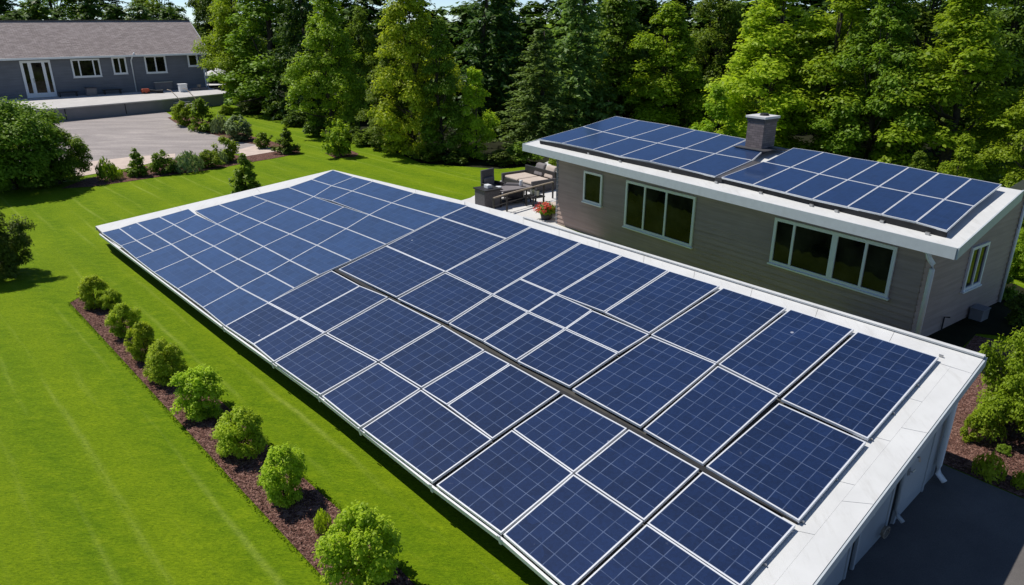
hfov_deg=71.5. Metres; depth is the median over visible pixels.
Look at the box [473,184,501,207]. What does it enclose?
side table
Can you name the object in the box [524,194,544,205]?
side table
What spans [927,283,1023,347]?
shade ground
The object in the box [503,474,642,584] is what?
solar module
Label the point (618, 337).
solar module
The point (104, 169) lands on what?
border shrub
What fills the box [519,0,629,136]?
spruce tree
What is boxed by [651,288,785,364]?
solar module
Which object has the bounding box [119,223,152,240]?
solar module
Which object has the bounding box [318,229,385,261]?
solar module
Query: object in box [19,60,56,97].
door
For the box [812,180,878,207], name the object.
solar module
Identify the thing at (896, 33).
broadleaf tree
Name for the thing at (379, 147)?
edge shrub
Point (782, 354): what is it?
solar module
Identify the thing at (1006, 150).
broadleaf tree
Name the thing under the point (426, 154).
edge shrub
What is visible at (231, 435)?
round shrub
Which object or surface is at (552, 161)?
patio shrub
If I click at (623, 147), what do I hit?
solar module
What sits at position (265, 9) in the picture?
broadleaf tree
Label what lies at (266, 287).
solar module
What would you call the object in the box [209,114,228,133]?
border shrub
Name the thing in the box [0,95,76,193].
shrub
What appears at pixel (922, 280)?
taupe house
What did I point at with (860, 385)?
solar module
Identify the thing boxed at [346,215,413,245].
solar module
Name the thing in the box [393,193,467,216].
solar module
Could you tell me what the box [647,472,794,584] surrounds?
solar module
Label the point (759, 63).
broadleaf tree
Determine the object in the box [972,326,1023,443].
side shrub
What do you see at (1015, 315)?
side shrub
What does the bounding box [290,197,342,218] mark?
solar module
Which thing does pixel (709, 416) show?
solar module
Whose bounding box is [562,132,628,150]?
solar module
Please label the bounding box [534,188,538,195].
lantern
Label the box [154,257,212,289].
solar module
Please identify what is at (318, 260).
solar module
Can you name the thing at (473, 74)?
young maple
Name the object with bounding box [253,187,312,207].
solar module
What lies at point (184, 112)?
border shrub
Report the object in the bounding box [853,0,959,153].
broadleaf tree
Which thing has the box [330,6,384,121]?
broadleaf tree
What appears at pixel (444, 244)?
solar module
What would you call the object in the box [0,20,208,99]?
grey house
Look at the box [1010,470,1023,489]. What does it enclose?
side shrub
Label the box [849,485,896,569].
door
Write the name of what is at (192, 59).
window
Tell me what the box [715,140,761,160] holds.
solar module
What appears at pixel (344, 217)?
solar module
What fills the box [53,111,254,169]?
courtyard
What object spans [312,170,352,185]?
solar module
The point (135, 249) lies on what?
solar module
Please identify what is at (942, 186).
solar module
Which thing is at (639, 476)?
solar module
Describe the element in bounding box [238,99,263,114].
edge shrub
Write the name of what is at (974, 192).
solar module
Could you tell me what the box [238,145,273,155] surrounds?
garden path
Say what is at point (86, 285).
round shrub
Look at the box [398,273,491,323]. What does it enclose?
solar module
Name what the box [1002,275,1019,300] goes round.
side shrub
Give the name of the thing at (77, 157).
shrub
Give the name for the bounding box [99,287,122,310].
round shrub
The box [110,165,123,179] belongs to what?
border shrub
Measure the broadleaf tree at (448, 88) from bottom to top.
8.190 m
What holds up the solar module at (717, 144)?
on the taupe house at (922, 280)
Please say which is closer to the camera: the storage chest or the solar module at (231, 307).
the solar module at (231, 307)
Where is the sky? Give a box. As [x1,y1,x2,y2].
[2,0,1022,24]
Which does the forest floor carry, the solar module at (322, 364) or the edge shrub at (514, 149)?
the edge shrub at (514, 149)
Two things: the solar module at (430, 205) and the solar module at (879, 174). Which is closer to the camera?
the solar module at (879, 174)
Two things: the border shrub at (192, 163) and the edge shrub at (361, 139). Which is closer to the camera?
the border shrub at (192, 163)
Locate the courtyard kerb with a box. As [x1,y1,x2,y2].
[76,154,174,175]
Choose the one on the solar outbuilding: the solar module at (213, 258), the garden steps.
the solar module at (213, 258)
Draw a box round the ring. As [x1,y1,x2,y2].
[326,151,357,157]
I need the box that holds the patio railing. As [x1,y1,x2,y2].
[493,181,553,211]
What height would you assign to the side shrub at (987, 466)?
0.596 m
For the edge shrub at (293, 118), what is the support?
on the forest floor
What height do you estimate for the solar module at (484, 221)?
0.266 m
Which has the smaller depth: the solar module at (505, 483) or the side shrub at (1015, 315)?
the solar module at (505, 483)
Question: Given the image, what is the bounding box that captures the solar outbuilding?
[95,170,986,584]
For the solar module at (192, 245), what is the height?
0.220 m
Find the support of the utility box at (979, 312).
on the shade ground at (961, 333)
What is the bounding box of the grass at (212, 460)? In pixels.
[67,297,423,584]
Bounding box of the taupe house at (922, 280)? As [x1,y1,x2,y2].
[522,113,1023,336]
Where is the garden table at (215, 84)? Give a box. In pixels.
[207,83,224,90]
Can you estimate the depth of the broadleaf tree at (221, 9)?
65.08 m
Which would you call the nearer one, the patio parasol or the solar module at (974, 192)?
the solar module at (974, 192)
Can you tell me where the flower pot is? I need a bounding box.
[533,201,555,219]
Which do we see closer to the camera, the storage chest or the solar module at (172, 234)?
the solar module at (172, 234)
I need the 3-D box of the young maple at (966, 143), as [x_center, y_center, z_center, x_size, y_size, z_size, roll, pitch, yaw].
[19.360,-5.077,30.629,2.738,3.509,1.727,3,21,7]
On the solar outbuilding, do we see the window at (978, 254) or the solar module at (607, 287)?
the solar module at (607, 287)
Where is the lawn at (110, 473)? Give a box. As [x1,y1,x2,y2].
[0,23,1023,584]
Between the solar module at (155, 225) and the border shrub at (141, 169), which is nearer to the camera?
the solar module at (155, 225)
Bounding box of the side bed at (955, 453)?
[943,335,1023,497]
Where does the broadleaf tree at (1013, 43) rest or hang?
on the lawn at (110, 473)
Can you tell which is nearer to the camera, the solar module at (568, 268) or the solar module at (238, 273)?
the solar module at (568, 268)
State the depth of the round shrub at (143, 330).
17.50 m
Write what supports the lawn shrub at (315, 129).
on the lawn at (110, 473)
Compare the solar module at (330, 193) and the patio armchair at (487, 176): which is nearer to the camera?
the solar module at (330, 193)
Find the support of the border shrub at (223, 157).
on the mulch bed at (90, 182)
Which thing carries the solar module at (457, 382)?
on the solar outbuilding
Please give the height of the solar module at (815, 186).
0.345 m
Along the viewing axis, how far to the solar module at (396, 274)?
19.18 m
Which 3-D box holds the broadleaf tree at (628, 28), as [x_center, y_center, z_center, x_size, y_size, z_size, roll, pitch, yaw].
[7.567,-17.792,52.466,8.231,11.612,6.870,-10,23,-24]
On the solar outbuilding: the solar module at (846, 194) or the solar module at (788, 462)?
the solar module at (788, 462)
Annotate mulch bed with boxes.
[61,151,299,188]
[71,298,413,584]
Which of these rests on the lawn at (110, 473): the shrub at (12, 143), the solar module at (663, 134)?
the shrub at (12, 143)
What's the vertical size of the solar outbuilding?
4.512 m
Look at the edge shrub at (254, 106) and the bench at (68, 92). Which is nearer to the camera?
the edge shrub at (254, 106)
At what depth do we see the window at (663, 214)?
24.71 m
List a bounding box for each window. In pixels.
[70,58,102,77]
[111,57,127,74]
[143,56,167,73]
[187,55,198,66]
[581,170,602,207]
[622,180,696,248]
[767,217,897,300]
[960,241,990,293]
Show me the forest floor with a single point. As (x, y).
(491, 146)
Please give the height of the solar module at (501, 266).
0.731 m
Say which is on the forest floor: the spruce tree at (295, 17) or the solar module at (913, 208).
the spruce tree at (295, 17)
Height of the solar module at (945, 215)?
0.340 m
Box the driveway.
[838,464,1023,584]
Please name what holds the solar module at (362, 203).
on the solar outbuilding
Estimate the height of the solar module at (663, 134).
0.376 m
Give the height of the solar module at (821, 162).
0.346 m
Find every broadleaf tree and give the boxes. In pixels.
[18,0,92,19]
[127,0,199,32]
[184,0,252,70]
[190,0,278,104]
[206,0,309,112]
[280,0,372,131]
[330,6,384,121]
[354,42,409,145]
[365,0,464,156]
[417,17,471,155]
[559,0,659,121]
[616,1,717,127]
[680,0,767,122]
[701,0,845,148]
[754,0,912,153]
[808,0,935,159]
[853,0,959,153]
[867,0,1023,179]
[945,0,1023,166]
[975,85,1023,187]
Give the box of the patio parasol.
[205,68,224,89]
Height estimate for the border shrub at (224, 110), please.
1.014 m
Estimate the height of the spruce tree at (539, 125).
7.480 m
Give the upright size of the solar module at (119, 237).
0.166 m
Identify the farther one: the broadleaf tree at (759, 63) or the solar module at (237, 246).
the broadleaf tree at (759, 63)
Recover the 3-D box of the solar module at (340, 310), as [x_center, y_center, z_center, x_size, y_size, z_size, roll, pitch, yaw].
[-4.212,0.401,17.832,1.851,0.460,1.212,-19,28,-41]
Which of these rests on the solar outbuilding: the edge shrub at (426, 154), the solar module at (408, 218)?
the solar module at (408, 218)
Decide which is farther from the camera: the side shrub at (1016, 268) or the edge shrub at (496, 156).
the edge shrub at (496, 156)
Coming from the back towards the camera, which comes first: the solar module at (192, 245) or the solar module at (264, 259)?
the solar module at (192, 245)
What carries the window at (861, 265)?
in the taupe house at (922, 280)
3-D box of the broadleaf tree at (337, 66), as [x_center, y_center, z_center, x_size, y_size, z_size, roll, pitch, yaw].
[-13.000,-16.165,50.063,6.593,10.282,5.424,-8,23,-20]
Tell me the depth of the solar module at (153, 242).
24.06 m
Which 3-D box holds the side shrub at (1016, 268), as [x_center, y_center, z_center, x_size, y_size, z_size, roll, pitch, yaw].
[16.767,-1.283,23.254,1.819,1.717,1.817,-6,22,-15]
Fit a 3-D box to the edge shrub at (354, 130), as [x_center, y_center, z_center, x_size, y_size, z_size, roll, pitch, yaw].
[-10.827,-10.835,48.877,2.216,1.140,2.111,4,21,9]
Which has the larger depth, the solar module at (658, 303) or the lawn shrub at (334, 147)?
the lawn shrub at (334, 147)
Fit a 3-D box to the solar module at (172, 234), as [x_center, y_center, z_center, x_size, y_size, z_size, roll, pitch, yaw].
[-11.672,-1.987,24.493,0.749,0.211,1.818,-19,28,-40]
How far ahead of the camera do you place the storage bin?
71.07 m
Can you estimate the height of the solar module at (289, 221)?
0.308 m
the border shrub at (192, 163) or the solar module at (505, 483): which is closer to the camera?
the solar module at (505, 483)
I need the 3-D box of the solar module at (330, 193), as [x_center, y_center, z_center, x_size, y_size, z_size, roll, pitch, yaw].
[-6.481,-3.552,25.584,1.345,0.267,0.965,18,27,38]
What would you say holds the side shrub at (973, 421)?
on the side bed at (955, 453)
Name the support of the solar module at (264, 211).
on the solar outbuilding
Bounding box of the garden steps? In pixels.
[167,88,195,104]
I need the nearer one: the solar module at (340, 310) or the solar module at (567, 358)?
the solar module at (567, 358)
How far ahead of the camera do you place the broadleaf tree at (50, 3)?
121.02 m
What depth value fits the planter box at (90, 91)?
67.77 m
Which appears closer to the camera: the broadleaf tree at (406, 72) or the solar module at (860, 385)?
the solar module at (860, 385)
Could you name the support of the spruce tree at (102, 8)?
on the forest floor
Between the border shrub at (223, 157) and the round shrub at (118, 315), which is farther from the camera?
the border shrub at (223, 157)
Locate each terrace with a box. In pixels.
[2,88,230,121]
[462,162,573,230]
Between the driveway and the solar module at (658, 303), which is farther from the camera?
the solar module at (658, 303)
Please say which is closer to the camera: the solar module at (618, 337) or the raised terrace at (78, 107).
the solar module at (618, 337)
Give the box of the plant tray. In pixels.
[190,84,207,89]
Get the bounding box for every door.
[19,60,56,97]
[822,544,852,584]
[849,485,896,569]
[890,430,937,523]
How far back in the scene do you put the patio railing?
32.17 m
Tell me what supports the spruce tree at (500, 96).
on the forest floor
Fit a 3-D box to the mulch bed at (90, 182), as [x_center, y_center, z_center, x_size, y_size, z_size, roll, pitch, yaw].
[-18.813,-7.550,41.760,14.578,0.001,4.924,-20,28,-41]
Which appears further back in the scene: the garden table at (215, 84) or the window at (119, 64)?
the garden table at (215, 84)
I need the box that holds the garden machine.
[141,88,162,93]
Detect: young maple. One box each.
[453,66,502,159]
[690,83,739,137]
[908,150,934,171]
[937,133,987,179]
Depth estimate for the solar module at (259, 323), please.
17.81 m
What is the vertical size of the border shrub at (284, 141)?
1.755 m
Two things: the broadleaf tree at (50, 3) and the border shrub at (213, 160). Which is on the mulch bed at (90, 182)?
the border shrub at (213, 160)
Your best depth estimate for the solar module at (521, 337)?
15.38 m
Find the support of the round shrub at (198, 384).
on the mulch bed at (309, 546)
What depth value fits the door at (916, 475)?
12.78 m
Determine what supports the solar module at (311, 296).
on the solar outbuilding
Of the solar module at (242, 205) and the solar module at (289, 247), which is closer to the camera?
the solar module at (289, 247)
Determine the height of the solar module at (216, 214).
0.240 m
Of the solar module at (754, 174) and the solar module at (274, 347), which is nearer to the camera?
the solar module at (274, 347)
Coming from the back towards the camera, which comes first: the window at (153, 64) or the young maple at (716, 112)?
the window at (153, 64)
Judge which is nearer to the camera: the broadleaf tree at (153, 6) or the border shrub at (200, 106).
the border shrub at (200, 106)
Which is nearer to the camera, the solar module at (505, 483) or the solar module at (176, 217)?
the solar module at (505, 483)
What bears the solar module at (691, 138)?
on the taupe house at (922, 280)
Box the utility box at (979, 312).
[968,304,990,321]
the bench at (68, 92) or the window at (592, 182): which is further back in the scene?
the bench at (68, 92)
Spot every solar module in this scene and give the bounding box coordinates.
[102,228,135,246]
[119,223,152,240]
[121,241,152,258]
[136,244,189,272]
[137,217,173,233]
[137,234,170,250]
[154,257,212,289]
[155,225,191,243]
[160,209,195,224]
[172,235,212,255]
[175,215,215,234]
[178,272,238,307]
[190,246,236,270]
[193,224,236,245]
[195,205,238,223]
[203,288,267,325]
[213,259,265,287]
[214,234,262,258]
[218,213,260,233]
[219,196,265,212]
[225,303,297,345]
[239,223,288,246]
[239,247,289,272]
[240,201,289,222]
[240,273,293,302]
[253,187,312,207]
[253,319,324,362]
[262,209,318,233]
[264,234,315,259]
[267,261,318,288]
[269,271,359,318]
[275,334,376,395]
[289,179,330,196]
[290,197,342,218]
[290,245,351,275]
[291,219,345,244]
[300,286,387,333]
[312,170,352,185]
[314,186,350,201]
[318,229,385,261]
[320,207,367,227]
[322,363,419,428]
[327,298,440,361]
[332,177,371,190]
[332,191,390,214]
[339,246,444,298]
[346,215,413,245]
[353,181,412,202]
[362,390,491,482]
[370,203,440,230]
[380,325,483,388]
[387,217,505,272]
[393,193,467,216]
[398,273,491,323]
[422,351,509,405]
[436,430,572,534]
[442,206,530,239]
[446,227,579,294]
[447,364,559,439]
[449,295,527,341]
[483,313,564,361]
[493,279,555,312]
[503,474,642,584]
[513,395,626,473]
[518,329,617,387]
[521,243,620,293]
[529,294,591,328]
[538,127,601,143]
[557,256,667,312]
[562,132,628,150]
[566,311,648,354]
[572,337,715,427]
[575,430,698,521]
[581,524,735,584]
[583,116,638,131]
[593,138,655,156]
[604,120,668,137]
[605,271,718,334]
[620,143,683,162]
[630,125,693,142]
[643,366,777,465]
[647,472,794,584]
[650,148,714,168]
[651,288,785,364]
[659,130,721,147]
[679,154,751,177]
[686,135,745,152]
[706,403,865,522]
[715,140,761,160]
[719,309,853,396]
[722,162,789,185]
[753,167,817,193]
[766,148,822,166]
[781,331,938,440]
[785,174,846,200]
[792,152,850,173]
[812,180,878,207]
[820,157,878,179]
[847,187,910,215]
[848,162,908,185]
[879,167,938,192]
[882,193,943,222]
[912,173,970,199]
[916,200,973,231]
[945,179,1001,206]
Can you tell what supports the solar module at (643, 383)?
on the solar outbuilding
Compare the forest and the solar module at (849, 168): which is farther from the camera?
the forest
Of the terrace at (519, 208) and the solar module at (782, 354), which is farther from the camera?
the terrace at (519, 208)
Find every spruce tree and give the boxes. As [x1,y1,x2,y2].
[0,0,32,19]
[61,0,132,19]
[261,0,342,119]
[442,0,536,140]
[482,28,583,149]
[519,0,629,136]
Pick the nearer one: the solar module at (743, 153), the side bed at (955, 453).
the side bed at (955, 453)
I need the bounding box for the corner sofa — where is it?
[501,164,555,191]
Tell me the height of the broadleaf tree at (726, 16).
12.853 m
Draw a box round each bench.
[57,91,77,96]
[102,89,121,94]
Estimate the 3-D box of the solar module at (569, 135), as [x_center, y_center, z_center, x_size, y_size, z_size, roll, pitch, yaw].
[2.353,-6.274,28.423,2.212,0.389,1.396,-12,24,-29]
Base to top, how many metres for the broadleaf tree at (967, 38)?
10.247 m
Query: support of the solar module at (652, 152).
on the taupe house at (922, 280)
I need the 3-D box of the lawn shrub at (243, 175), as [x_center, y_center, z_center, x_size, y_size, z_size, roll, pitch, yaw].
[-12.954,-5.756,34.556,1.706,2.050,1.727,-9,23,-22]
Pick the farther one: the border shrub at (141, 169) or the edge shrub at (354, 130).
the edge shrub at (354, 130)
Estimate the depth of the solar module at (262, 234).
23.10 m
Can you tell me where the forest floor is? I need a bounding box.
[207,28,1023,168]
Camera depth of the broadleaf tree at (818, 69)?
40.79 m
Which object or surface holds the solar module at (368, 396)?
on the solar outbuilding
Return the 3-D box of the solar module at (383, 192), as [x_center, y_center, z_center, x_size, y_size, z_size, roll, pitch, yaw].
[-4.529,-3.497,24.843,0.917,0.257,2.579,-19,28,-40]
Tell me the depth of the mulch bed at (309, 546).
13.31 m
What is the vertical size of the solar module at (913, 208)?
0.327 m
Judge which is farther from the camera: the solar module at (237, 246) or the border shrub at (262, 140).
the border shrub at (262, 140)
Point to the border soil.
(252, 139)
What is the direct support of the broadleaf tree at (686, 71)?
on the lawn at (110, 473)
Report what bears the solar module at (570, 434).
on the solar outbuilding
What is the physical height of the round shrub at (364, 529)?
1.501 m
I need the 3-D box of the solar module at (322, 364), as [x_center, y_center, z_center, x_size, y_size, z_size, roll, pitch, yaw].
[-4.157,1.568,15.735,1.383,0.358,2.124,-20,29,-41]
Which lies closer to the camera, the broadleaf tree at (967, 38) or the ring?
the broadleaf tree at (967, 38)
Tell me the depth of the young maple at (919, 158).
30.33 m
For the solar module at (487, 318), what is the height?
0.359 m
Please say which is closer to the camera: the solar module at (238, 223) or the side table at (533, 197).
the solar module at (238, 223)
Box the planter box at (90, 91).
[84,87,97,95]
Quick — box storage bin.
[177,83,187,91]
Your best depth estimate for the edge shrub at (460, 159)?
41.58 m
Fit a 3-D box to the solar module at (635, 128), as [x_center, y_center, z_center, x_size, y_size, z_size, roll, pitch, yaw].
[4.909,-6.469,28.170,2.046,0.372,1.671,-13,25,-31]
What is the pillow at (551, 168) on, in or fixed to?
on the corner sofa
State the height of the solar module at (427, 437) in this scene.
0.354 m
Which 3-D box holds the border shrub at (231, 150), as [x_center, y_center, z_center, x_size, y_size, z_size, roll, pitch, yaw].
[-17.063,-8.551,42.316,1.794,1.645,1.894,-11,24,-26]
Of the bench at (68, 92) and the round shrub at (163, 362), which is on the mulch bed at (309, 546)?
the round shrub at (163, 362)
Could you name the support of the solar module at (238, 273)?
on the solar outbuilding
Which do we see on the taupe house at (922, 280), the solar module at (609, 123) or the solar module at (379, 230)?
the solar module at (609, 123)
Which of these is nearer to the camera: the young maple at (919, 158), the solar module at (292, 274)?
the solar module at (292, 274)
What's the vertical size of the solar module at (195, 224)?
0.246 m
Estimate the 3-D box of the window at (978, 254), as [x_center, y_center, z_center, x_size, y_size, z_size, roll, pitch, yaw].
[12.793,-0.695,19.586,1.107,1.300,0.090,-14,25,-33]
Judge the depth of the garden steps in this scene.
66.45 m
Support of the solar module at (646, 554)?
on the solar outbuilding
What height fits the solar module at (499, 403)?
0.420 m
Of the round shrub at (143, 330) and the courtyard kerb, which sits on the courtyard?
the courtyard kerb
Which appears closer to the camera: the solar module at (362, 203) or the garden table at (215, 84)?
the solar module at (362, 203)
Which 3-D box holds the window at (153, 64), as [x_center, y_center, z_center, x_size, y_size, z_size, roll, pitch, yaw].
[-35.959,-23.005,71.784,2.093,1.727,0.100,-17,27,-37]
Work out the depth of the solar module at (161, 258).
22.71 m
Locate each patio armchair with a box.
[480,168,505,185]
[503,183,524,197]
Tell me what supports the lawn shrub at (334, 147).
on the lawn at (110, 473)
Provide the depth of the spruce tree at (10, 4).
102.09 m
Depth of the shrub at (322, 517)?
11.76 m
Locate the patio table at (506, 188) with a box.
[499,184,531,206]
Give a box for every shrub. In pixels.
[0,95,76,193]
[0,101,23,179]
[0,209,36,279]
[10,128,94,187]
[75,274,109,308]
[95,157,117,181]
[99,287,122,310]
[104,302,143,338]
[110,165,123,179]
[123,148,148,176]
[123,321,156,361]
[142,336,188,386]
[147,149,176,174]
[167,364,228,421]
[168,163,181,172]
[170,100,192,125]
[173,151,204,173]
[187,97,215,131]
[198,149,224,167]
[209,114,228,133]
[209,404,269,458]
[211,135,239,160]
[216,104,234,114]
[217,149,228,164]
[222,114,252,140]
[228,153,261,193]
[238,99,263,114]
[253,131,273,148]
[257,443,307,508]
[261,101,291,118]
[270,127,300,154]
[279,108,308,125]
[302,113,331,136]
[312,500,402,584]
[313,508,331,533]
[320,119,352,156]
[343,126,365,141]
[351,128,377,146]
[370,139,390,150]
[413,143,444,161]
[440,147,470,164]
[482,149,515,166]
[504,141,544,164]
[548,158,556,165]
[959,411,987,442]
[971,450,1008,483]
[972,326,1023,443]
[995,444,1011,455]
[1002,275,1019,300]
[1003,291,1023,326]
[1008,229,1023,278]
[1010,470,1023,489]
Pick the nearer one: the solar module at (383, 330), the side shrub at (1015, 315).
the solar module at (383, 330)
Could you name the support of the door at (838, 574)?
in the solar outbuilding
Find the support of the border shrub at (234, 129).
on the border soil
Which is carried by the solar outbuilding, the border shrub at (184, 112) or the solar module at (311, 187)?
the solar module at (311, 187)
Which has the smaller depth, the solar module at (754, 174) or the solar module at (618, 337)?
the solar module at (618, 337)
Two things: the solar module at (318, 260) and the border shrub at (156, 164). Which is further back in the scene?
the border shrub at (156, 164)
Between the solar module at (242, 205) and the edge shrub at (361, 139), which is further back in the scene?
the edge shrub at (361, 139)
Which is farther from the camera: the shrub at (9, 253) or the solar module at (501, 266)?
the shrub at (9, 253)
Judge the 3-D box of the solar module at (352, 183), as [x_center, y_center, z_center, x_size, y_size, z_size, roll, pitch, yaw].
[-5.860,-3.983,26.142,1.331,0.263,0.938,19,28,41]
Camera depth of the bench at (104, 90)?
69.12 m
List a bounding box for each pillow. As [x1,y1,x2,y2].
[534,162,546,175]
[544,165,556,177]
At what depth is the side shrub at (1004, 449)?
13.94 m
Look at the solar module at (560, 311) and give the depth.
16.03 m
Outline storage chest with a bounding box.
[153,81,172,90]
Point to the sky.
(438, 3)
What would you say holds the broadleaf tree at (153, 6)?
on the forest floor
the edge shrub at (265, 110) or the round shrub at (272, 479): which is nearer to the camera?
the round shrub at (272, 479)
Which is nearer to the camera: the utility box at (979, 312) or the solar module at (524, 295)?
the solar module at (524, 295)
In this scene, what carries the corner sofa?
on the terrace at (519, 208)
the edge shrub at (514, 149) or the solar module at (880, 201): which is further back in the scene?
the edge shrub at (514, 149)
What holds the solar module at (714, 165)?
on the taupe house at (922, 280)
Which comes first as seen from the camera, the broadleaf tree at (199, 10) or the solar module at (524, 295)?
the solar module at (524, 295)
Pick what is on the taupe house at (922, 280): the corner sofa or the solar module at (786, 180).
the solar module at (786, 180)
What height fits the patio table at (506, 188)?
0.745 m
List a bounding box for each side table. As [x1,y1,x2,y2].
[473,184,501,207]
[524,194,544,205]
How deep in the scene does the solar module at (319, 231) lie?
22.54 m
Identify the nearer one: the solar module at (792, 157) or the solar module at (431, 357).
the solar module at (431, 357)
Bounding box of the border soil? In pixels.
[168,116,295,151]
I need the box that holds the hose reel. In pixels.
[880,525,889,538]
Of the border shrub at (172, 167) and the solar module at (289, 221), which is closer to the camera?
the solar module at (289, 221)
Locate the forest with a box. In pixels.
[0,0,1023,128]
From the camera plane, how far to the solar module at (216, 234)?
23.77 m
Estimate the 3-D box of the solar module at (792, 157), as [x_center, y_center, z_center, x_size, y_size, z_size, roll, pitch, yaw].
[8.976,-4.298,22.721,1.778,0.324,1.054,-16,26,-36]
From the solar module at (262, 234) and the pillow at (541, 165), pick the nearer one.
the solar module at (262, 234)
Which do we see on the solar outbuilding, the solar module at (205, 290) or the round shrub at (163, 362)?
the solar module at (205, 290)
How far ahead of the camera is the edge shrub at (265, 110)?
59.87 m
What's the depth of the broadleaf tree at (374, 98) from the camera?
44.28 m
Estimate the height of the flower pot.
0.802 m
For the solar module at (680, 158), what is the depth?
24.05 m
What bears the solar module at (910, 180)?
on the taupe house at (922, 280)
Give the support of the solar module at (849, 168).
on the taupe house at (922, 280)
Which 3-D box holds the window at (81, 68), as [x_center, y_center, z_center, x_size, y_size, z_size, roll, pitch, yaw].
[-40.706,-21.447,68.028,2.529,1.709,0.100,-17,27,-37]

